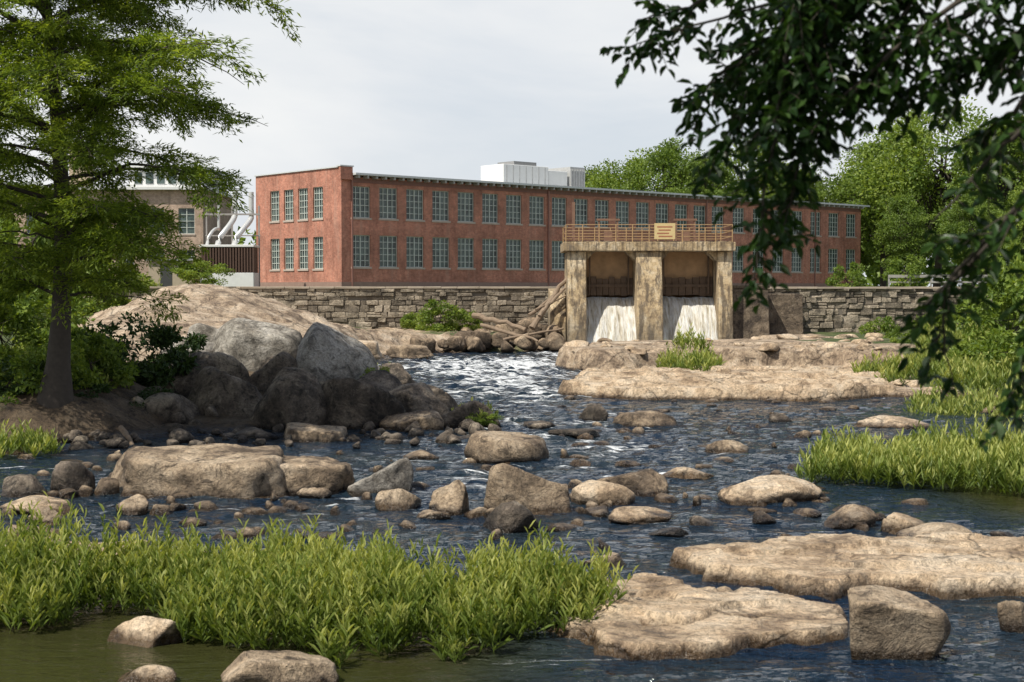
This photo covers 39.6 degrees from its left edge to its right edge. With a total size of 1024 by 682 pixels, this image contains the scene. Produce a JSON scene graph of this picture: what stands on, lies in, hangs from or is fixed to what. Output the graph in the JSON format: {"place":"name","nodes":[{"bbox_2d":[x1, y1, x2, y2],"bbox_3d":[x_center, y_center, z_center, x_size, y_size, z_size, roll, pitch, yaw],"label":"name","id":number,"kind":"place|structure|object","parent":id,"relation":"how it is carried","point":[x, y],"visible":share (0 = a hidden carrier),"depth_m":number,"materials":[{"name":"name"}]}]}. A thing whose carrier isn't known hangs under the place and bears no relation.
{"place":"outdoors","nodes":[
{"label":"outdoors","id":0,"kind":"place"},
{"bbox_2d":[15,190,231,278],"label":"walls","id":1,"kind":"structure","parent":0,"point":[175,200],"depth_m":149.67,"materials":[{"name":"brick"}]},
{"bbox_2d":[48,166,231,198],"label":"roof","id":2,"kind":"structure","parent":1,"relation":"on","point":[145,186],"depth_m":151.46,"materials":[{"name":"white paint"}]},
{"bbox_2d":[0,362,500,458],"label":"bank grass","id":3,"kind":"structure","parent":0,"point":[30,441],"depth_m":39.50,"materials":[{"name":"plant"}]},
{"bbox_2d":[0,490,639,667],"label":"water willow grass","id":4,"kind":"structure","parent":0,"point":[279,589],"depth_m":19.44,"materials":[{"name":"green plant"}]},
{"bbox_2d":[430,634,470,663],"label":"water willow grass","id":5,"kind":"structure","parent":0,"point":[443,653],"depth_m":17.86,"materials":[{"name":"green plant"}]},
{"bbox_2d":[0,284,1021,443],"bbox_3d":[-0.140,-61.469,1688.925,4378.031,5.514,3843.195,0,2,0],"label":"ground","id":6,"kind":"structure","parent":0,"point":[212,305],"depth_m":80.21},
{"bbox_2d":[0,355,45,395],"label":"bush","id":7,"kind":"object","parent":6,"relation":"on","point":[3,389],"visible":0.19,"depth_m":45.23,"materials":[{"name":"green plant"}]},
{"bbox_2d":[0,288,50,372],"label":"bush","id":8,"kind":"object","parent":6,"relation":"on","point":[21,321],"visible":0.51,"depth_m":51.52,"materials":[{"name":"green plant"}]},
{"bbox_2d":[0,197,82,306],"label":"bush","id":9,"kind":"object","parent":6,"relation":"on","point":[8,236],"visible":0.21,"depth_m":92.70,"materials":[{"name":"green plant"}]},
{"bbox_2d":[0,37,94,331],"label":"bald cypress tree","id":10,"kind":"object","parent":6,"relation":"on","point":[25,205],"visible":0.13,"depth_m":53.10,"materials":[{"name":"green plant"}]},
{"bbox_2d":[0,284,95,349],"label":"bush","id":11,"kind":"object","parent":6,"relation":"on","point":[78,317],"visible":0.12,"depth_m":69.23,"materials":[{"name":"green plant"}]},
{"bbox_2d":[0,342,105,396],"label":"bush","id":12,"kind":"object","parent":6,"relation":"on","point":[79,365],"visible":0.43,"depth_m":45.92,"materials":[{"name":"green plant"}]},
{"bbox_2d":[36,327,124,378],"bbox_3d":[-15.322,0.822,50.073,3.021,2.663,3.122,-1,3,-30],"label":"bush","id":13,"kind":"object","parent":6,"relation":"on","point":[80,331],"visible":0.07,"depth_m":49.86,"materials":[{"name":"green plant"}]},
{"bbox_2d":[71,330,139,390],"bbox_3d":[-14.396,1.072,49.103,2.961,2.871,3.059,-1,2,-20],"label":"bush","id":14,"kind":"object","parent":6,"relation":"on","point":[108,357],"visible":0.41,"depth_m":48.79,"materials":[{"name":"green plant"}]},
{"bbox_2d":[73,260,153,316],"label":"bush","id":15,"kind":"object","parent":6,"relation":"on","point":[117,302],"visible":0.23,"depth_m":89.19,"materials":[{"name":"green plant"}]},
{"bbox_2d":[81,311,200,387],"bbox_3d":[-13.592,0.596,52.124,4.308,3.393,3.744,-1,2,-14],"label":"bush","id":16,"kind":"object","parent":6,"relation":"on","point":[153,374],"visible":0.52,"depth_m":51.65,"materials":[{"name":"green plant"}]},
{"bbox_2d":[0,0,302,407],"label":"bald cypress tree","id":17,"kind":"object","parent":6,"relation":"on","point":[55,59],"visible":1,"depth_m":42.16,"materials":[{"name":"green plant"}]},
{"bbox_2d":[135,326,208,365],"bbox_3d":[-13.015,0.590,55.229,2.640,2.393,3.038,1,2,14],"label":"bush","id":18,"kind":"object","parent":6,"relation":"on","point":[195,342],"visible":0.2,"depth_m":54.48,"materials":[{"name":"green plant"}]},
{"bbox_2d":[146,259,198,286],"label":"utility shed","id":19,"kind":"structure","parent":6,"relation":"on","point":[170,280],"depth_m":120.87,"materials":[{"name":"metal"}]},
{"bbox_2d":[170,260,235,285],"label":"bush","id":20,"kind":"object","parent":6,"relation":"on","point":[191,273],"visible":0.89,"depth_m":111.48,"materials":[{"name":"green plant"}]},
{"bbox_2d":[199,190,259,286],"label":"dust collector ductwork","id":21,"kind":"object","parent":6,"relation":"on","point":[243,261],"visible":0.84,"depth_m":119.62,"materials":[{"name":"white paint"}]},
{"bbox_2d":[62,380,501,449],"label":"bank stones","id":22,"kind":"object","parent":6,"relation":"on","point":[78,440],"visible":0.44,"depth_m":43.33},
{"bbox_2d":[102,289,547,328],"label":"stone wall","id":23,"kind":"structure","parent":6,"relation":"on","point":[364,298],"depth_m":112.79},
{"bbox_2d":[83,288,564,329],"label":"stone blocks","id":24,"kind":"structure","parent":23,"relation":"attached to","point":[287,298],"depth_m":112.65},
{"bbox_2d":[150,286,563,288],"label":"coping","id":25,"kind":"object","parent":23,"relation":"on","point":[354,287],"visible":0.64,"depth_m":112.51,"materials":[{"name":"stone"}]},
{"bbox_2d":[357,370,401,391],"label":"boulder","id":26,"kind":"object","parent":6,"relation":"on","point":[385,380],"visible":0.16,"depth_m":52.70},
{"bbox_2d":[379,410,443,431],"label":"boulder","id":27,"kind":"object","parent":6,"relation":"on","point":[430,419],"visible":0.46,"depth_m":46.73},
{"bbox_2d":[388,382,449,415],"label":"boulder","id":28,"kind":"object","parent":6,"relation":"on","point":[410,397],"visible":0.26,"depth_m":50.42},
{"bbox_2d":[414,298,466,331],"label":"bush","id":29,"kind":"object","parent":6,"relation":"on","point":[423,317],"visible":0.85,"depth_m":107.52,"materials":[{"name":"green plant"}]},
{"bbox_2d":[410,317,566,352],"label":"rubble pile","id":30,"kind":"object","parent":6,"relation":"on","point":[470,340],"visible":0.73,"depth_m":102.08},
{"bbox_2d":[548,288,565,350],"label":"concrete wing wall","id":31,"kind":"structure","parent":6,"relation":"on","point":[557,313],"depth_m":104.32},
{"bbox_2d":[256,166,860,282],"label":"walls","id":32,"kind":"structure","parent":6,"relation":"on","point":[333,228],"depth_m":130.44,"materials":[{"name":"red brick"}]},
{"bbox_2d":[254,165,869,206],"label":"roof","id":33,"kind":"structure","parent":32,"relation":"on","point":[370,175],"depth_m":133.24,"materials":[{"name":"paint"}]},
{"bbox_2d":[481,161,584,186],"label":"rooftop air handler","id":34,"kind":"object","parent":33,"relation":"on","point":[521,172],"visible":0.65,"depth_m":142.06,"materials":[{"name":"white paint"}]},
{"bbox_2d":[271,186,854,271],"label":"window frames","id":35,"kind":"structure","parent":32,"relation":"attached to","point":[485,244],"depth_m":131.57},
{"bbox_2d":[272,187,853,271],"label":"window glass","id":36,"kind":"object","parent":35,"relation":"in","point":[443,206],"visible":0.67,"depth_m":132.66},
{"bbox_2d":[269,217,856,273],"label":"sills","id":37,"kind":"structure","parent":32,"relation":"attached to","point":[497,224],"depth_m":131.15,"materials":[{"name":"stone"}]},
{"bbox_2d":[351,180,815,286],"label":"downpipes","id":38,"kind":"object","parent":32,"relation":"attached to","point":[548,236],"visible":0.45,"depth_m":137.35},
{"bbox_2d":[353,178,860,211],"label":"frieze","id":39,"kind":"object","parent":32,"relation":"attached to","point":[371,181],"visible":1,"depth_m":138.03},
{"bbox_2d":[354,175,863,208],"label":"rafter tails","id":40,"kind":"object","parent":32,"relation":"attached to","point":[553,188],"visible":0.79,"depth_m":138.56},
{"bbox_2d":[260,282,859,286],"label":"base course","id":41,"kind":"object","parent":6,"relation":"on","point":[407,284],"visible":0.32,"depth_m":129.71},
{"bbox_2d":[233,205,1006,286],"bbox_3d":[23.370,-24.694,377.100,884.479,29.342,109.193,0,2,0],"label":"distant woodland","id":42,"kind":"object","parent":6,"relation":"on","point":[872,278],"visible":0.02,"depth_m":335.83,"materials":[{"name":"green plant"}]},
{"bbox_2d":[585,147,681,191],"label":"deciduous tree","id":43,"kind":"object","parent":6,"relation":"on","point":[606,178],"visible":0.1,"depth_m":211.00,"materials":[{"name":"green plant"}]},
{"bbox_2d":[560,202,735,341],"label":"concrete head gate","id":44,"kind":"structure","parent":6,"relation":"on","point":[647,276],"depth_m":102.53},
{"bbox_2d":[586,297,635,344],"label":"waterfall","id":45,"kind":"structure","parent":44,"relation":"attached to","point":[612,318],"depth_m":103.41,"materials":[{"name":"liquid"}]},
{"bbox_2d":[663,296,717,339],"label":"waterfall","id":46,"kind":"structure","parent":44,"relation":"attached to","point":[698,312],"depth_m":103.48,"materials":[{"name":"liquid"}]},
{"bbox_2d":[590,137,724,191],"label":"deciduous tree","id":47,"kind":"object","parent":6,"relation":"on","point":[666,159],"visible":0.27,"depth_m":200.88,"materials":[{"name":"green plant"}]},
{"bbox_2d":[665,149,751,197],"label":"deciduous tree","id":48,"kind":"object","parent":6,"relation":"on","point":[729,178],"visible":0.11,"depth_m":197.96,"materials":[{"name":"green plant"}]},
{"bbox_2d":[558,365,896,401],"bbox_3d":[10.560,1.961,66.273,19.200,1.157,18.240,0,2,0],"label":"rock ledge","id":49,"kind":"object","parent":6,"relation":"on","point":[809,384],"visible":0.73,"depth_m":61.46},
{"bbox_2d":[563,332,958,395],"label":"ledge stones","id":50,"kind":"object","parent":6,"relation":"on","point":[863,344],"visible":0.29,"depth_m":82.09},
{"bbox_2d":[732,285,802,338],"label":"concrete abutment","id":51,"kind":"object","parent":6,"relation":"on","point":[782,314],"visible":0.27,"depth_m":103.72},
{"bbox_2d":[599,0,1023,453],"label":"overhanging elm tree","id":52,"kind":"object","parent":6,"relation":"on","point":[807,36],"visible":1,"depth_m":6.95,"materials":[{"name":"green plant"}]},
{"bbox_2d":[655,318,1023,417],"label":"bank grass","id":53,"kind":"structure","parent":6,"relation":"on","point":[984,376],"depth_m":64.66,"materials":[{"name":"plant"}]},
{"bbox_2d":[807,160,883,272],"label":"deciduous tree","id":54,"kind":"object","parent":6,"relation":"on","point":[867,260],"visible":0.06,"depth_m":213.77,"materials":[{"name":"green plant"}]},
{"bbox_2d":[825,261,867,286],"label":"bush","id":55,"kind":"object","parent":6,"relation":"on","point":[853,274],"visible":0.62,"depth_m":124.64,"materials":[{"name":"green plant"}]},
{"bbox_2d":[771,289,957,331],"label":"stone wall","id":56,"kind":"structure","parent":6,"relation":"on","point":[819,329],"depth_m":110.39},
{"bbox_2d":[768,289,992,331],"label":"stone blocks","id":57,"kind":"structure","parent":56,"relation":"on","point":[848,322],"depth_m":110.38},
{"bbox_2d":[857,315,903,337],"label":"bush","id":58,"kind":"object","parent":6,"relation":"on","point":[885,326],"visible":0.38,"depth_m":98.10,"materials":[{"name":"green plant"}]},
{"bbox_2d":[822,130,943,286],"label":"deciduous tree","id":59,"kind":"object","parent":6,"relation":"on","point":[840,185],"visible":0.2,"depth_m":203.38,"materials":[{"name":"green plant"}]},
{"bbox_2d":[870,189,938,279],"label":"deciduous tree","id":60,"kind":"object","parent":6,"relation":"on","point":[907,234],"visible":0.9,"depth_m":168.32,"materials":[{"name":"green plant"}]},
{"bbox_2d":[881,254,928,286],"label":"bush","id":61,"kind":"object","parent":6,"relation":"on","point":[913,266],"visible":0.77,"depth_m":121.52,"materials":[{"name":"green plant"}]},
{"bbox_2d":[840,94,1017,286],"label":"deciduous tree","id":62,"kind":"object","parent":6,"relation":"on","point":[898,178],"visible":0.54,"depth_m":185.57,"materials":[{"name":"green plant"}]},
{"bbox_2d":[934,193,1001,285],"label":"deciduous tree","id":63,"kind":"object","parent":6,"relation":"on","point":[958,227],"visible":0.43,"depth_m":159.19,"materials":[{"name":"green plant"}]},
{"bbox_2d":[946,338,1007,363],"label":"bush","id":64,"kind":"object","parent":6,"relation":"on","point":[963,344],"visible":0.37,"depth_m":71.33,"materials":[{"name":"green plant"}]},
{"bbox_2d":[939,113,1023,263],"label":"deciduous tree","id":65,"kind":"object","parent":6,"relation":"on","point":[1012,149],"visible":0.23,"depth_m":175.71,"materials":[{"name":"green plant"}]},
{"bbox_2d":[954,274,1023,354],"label":"bush","id":66,"kind":"object","parent":6,"relation":"on","point":[1005,299],"visible":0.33,"depth_m":75.40,"materials":[{"name":"green plant"}]},
{"bbox_2d":[968,320,1023,381],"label":"bush","id":67,"kind":"object","parent":6,"relation":"on","point":[1004,342],"visible":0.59,"depth_m":65.94,"materials":[{"name":"green plant"}]},
{"bbox_2d":[977,238,1023,328],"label":"bush","id":68,"kind":"object","parent":6,"relation":"on","point":[1017,262],"visible":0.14,"depth_m":93.36,"materials":[{"name":"green plant"}]},
{"bbox_2d":[0,350,1023,681],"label":"river water","id":69,"kind":"structure","parent":0,"point":[516,390],"depth_m":28.60,"materials":[{"name":"liquid"}]},
{"bbox_2d":[0,474,47,496],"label":"boulder","id":70,"kind":"object","parent":69,"relation":"in","point":[21,485],"visible":0.64,"depth_m":32.06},
{"bbox_2d":[0,495,74,515],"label":"boulder","id":71,"kind":"object","parent":69,"relation":"in","point":[54,503],"visible":0.48,"depth_m":29.55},
{"bbox_2d":[50,461,95,490],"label":"boulder","id":72,"kind":"object","parent":69,"relation":"in","point":[76,476],"visible":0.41,"depth_m":32.57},
{"bbox_2d":[94,477,118,495],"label":"boulder","id":73,"kind":"object","parent":69,"relation":"in","point":[107,485],"visible":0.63,"depth_m":32.14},
{"bbox_2d":[115,494,147,515],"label":"boulder","id":74,"kind":"object","parent":69,"relation":"in","point":[136,505],"visible":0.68,"depth_m":29.65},
{"bbox_2d":[117,664,176,681],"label":"boulder","id":75,"kind":"object","parent":69,"relation":"in","point":[152,673],"visible":1,"depth_m":16.88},
{"bbox_2d":[107,616,188,647],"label":"boulder","id":76,"kind":"object","parent":69,"relation":"on","point":[146,631],"visible":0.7,"depth_m":18.75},
{"bbox_2d":[142,392,199,421],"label":"boulder","id":77,"kind":"object","parent":69,"relation":"in","point":[165,406],"visible":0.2,"depth_m":47.15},
{"bbox_2d":[111,443,288,499],"bbox_3d":[-7.332,3.215,33.028,5.144,1.419,3.378,0,2,0],"label":"boulder","id":78,"kind":"object","parent":69,"relation":"in","point":[223,470],"visible":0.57,"depth_m":31.81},
{"bbox_2d":[161,352,249,397],"bbox_3d":[-11.732,2.141,53.086,2.582,3.483,3.595,2,3,39],"label":"boulder","id":79,"kind":"object","parent":69,"relation":"in","point":[230,365],"visible":0.18,"depth_m":52.83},
{"bbox_2d":[187,366,261,416],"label":"boulder","id":80,"kind":"object","parent":69,"relation":"in","point":[222,392],"visible":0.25,"depth_m":48.42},
{"bbox_2d":[212,318,302,371],"bbox_3d":[-10.833,0.782,61.460,4.062,3.601,3.243,0,2,0],"label":"boulder","id":81,"kind":"object","parent":69,"relation":"on","point":[250,345],"visible":0.45,"depth_m":59.97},
{"bbox_2d":[250,351,297,395],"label":"boulder","id":82,"kind":"object","parent":69,"relation":"in","point":[262,378],"visible":0.11,"depth_m":53.85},
{"bbox_2d":[220,650,338,681],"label":"boulder","id":83,"kind":"object","parent":69,"relation":"in","point":[271,666],"visible":1,"depth_m":16.58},
{"bbox_2d":[250,367,326,430],"bbox_3d":[-7.418,2.632,47.291,2.198,3.516,1.923,2,3,42],"label":"boulder","id":84,"kind":"object","parent":69,"relation":"in","point":[292,394],"visible":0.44,"depth_m":46.80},
{"bbox_2d":[283,422,348,442],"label":"boulder","id":85,"kind":"object","parent":69,"relation":"in","point":[300,432],"visible":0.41,"depth_m":43.25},
{"bbox_2d":[280,455,354,495],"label":"boulder","id":86,"kind":"object","parent":69,"relation":"in","point":[333,476],"visible":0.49,"depth_m":32.35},
{"bbox_2d":[296,322,377,380],"bbox_3d":[-7.094,1.422,55.353,3.696,4.317,2.912,0,2,0],"label":"boulder","id":87,"kind":"object","parent":69,"relation":"on","point":[325,352],"visible":0.41,"depth_m":54.72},
{"bbox_2d":[319,377,405,429],"bbox_3d":[-5.432,2.717,48.157,3.054,3.131,2.749,2,3,37],"label":"boulder","id":88,"kind":"object","parent":69,"relation":"in","point":[352,404],"visible":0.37,"depth_m":47.00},
{"bbox_2d":[346,458,413,496],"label":"boulder","id":89,"kind":"object","parent":69,"relation":"in","point":[399,473],"visible":0.56,"depth_m":32.33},
{"bbox_2d":[375,488,421,510],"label":"boulder","id":90,"kind":"object","parent":69,"relation":"in","point":[399,499],"visible":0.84,"depth_m":30.27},
{"bbox_2d":[386,344,433,358],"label":"boulder","id":91,"kind":"object","parent":69,"relation":"in","point":[410,351],"visible":0.95,"depth_m":92.38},
{"bbox_2d":[429,480,468,515],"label":"boulder","id":92,"kind":"object","parent":69,"relation":"in","point":[451,499],"visible":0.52,"depth_m":29.62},
{"bbox_2d":[441,400,500,427],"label":"boulder","id":93,"kind":"object","parent":69,"relation":"in","point":[454,418],"visible":0.41,"depth_m":47.64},
{"bbox_2d":[1,392,960,549],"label":"river stones","id":94,"kind":"object","parent":69,"relation":"on","point":[593,509],"visible":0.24,"depth_m":30.40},
{"bbox_2d":[464,430,548,463],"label":"boulder","id":95,"kind":"object","parent":69,"relation":"in","point":[490,447],"visible":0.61,"depth_m":38.07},
{"bbox_2d":[483,501,540,533],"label":"boulder","id":96,"kind":"object","parent":69,"relation":"in","point":[511,517],"visible":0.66,"depth_m":27.38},
{"bbox_2d":[484,463,571,512],"bbox_3d":[0.380,3.309,30.063,1.888,1.528,1.543,1,3,30],"label":"boulder","id":97,"kind":"object","parent":69,"relation":"in","point":[510,483],"visible":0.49,"depth_m":29.70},
{"bbox_2d":[579,404,608,420],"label":"boulder","id":98,"kind":"object","parent":69,"relation":"in","point":[595,412],"visible":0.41,"depth_m":49.65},
{"bbox_2d":[571,480,635,504],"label":"boulder","id":99,"kind":"object","parent":69,"relation":"in","point":[595,491],"visible":0.6,"depth_m":30.62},
{"bbox_2d":[597,468,668,496],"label":"boulder","id":100,"kind":"object","parent":69,"relation":"in","point":[649,482],"visible":0.52,"depth_m":32.16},
{"bbox_2d":[608,506,671,524],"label":"boulder","id":101,"kind":"object","parent":69,"relation":"on","point":[638,515],"visible":0.85,"depth_m":28.48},
{"bbox_2d":[612,410,676,426],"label":"boulder","id":102,"kind":"object","parent":69,"relation":"in","point":[649,418],"visible":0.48,"depth_m":47.76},
{"bbox_2d":[604,573,728,625],"bbox_3d":[2.259,3.964,20.664,3.900,0.671,5.100,0,2,0],"label":"rock ledge","id":103,"kind":"object","parent":69,"relation":"in","point":[654,586],"visible":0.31,"depth_m":20.40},
{"bbox_2d":[662,467,713,479],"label":"boulder","id":104,"kind":"object","parent":69,"relation":"in","point":[684,473],"visible":0.92,"depth_m":35.21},
{"bbox_2d":[547,586,849,659],"bbox_3d":[2.596,3.999,19.823,6.300,0.670,6.360,0,2,0],"label":"rock ledge","id":105,"kind":"object","parent":69,"relation":"in","point":[754,618],"visible":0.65,"depth_m":18.97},
{"bbox_2d":[705,440,748,453],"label":"boulder","id":106,"kind":"object","parent":69,"relation":"on","point":[724,446],"visible":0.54,"depth_m":40.46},
{"bbox_2d":[717,474,821,505],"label":"boulder","id":107,"kind":"object","parent":69,"relation":"in","point":[768,489],"visible":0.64,"depth_m":30.96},
{"bbox_2d":[669,531,1023,601],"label":"rock ledge","id":108,"kind":"object","parent":69,"relation":"in","point":[953,565],"visible":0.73,"depth_m":22.65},
{"bbox_2d":[824,504,876,529],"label":"boulder","id":109,"kind":"object","parent":69,"relation":"on","point":[849,516],"visible":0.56,"depth_m":27.90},
{"bbox_2d":[852,415,929,429],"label":"boulder","id":110,"kind":"object","parent":69,"relation":"in","point":[882,421],"visible":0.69,"depth_m":47.56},
{"bbox_2d":[848,585,950,660],"bbox_3d":[4.945,3.806,18.326,1.349,1.213,0.952,0,2,0],"label":"boulder","id":111,"kind":"object","parent":69,"relation":"in","point":[892,623],"visible":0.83,"depth_m":17.94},
{"bbox_2d":[886,512,924,533],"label":"boulder","id":112,"kind":"object","parent":69,"relation":"in","point":[898,521],"visible":0.48,"depth_m":27.43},
{"bbox_2d":[896,522,971,536],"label":"boulder","id":113,"kind":"object","parent":69,"relation":"in","point":[936,527],"visible":0.27,"depth_m":26.35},
{"bbox_2d":[997,600,1023,632],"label":"boulder","id":114,"kind":"object","parent":69,"relation":"in","point":[1010,616],"visible":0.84,"depth_m":19.54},
{"bbox_2d":[0,0,1023,286],"label":"sky","id":115,"kind":"structure","parent":0,"point":[451,89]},
{"bbox_2d":[793,406,1023,496],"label":"water willow grass","id":116,"kind":"structure","parent":0,"point":[941,458],"depth_m":33.68,"materials":[{"name":"green plant"}]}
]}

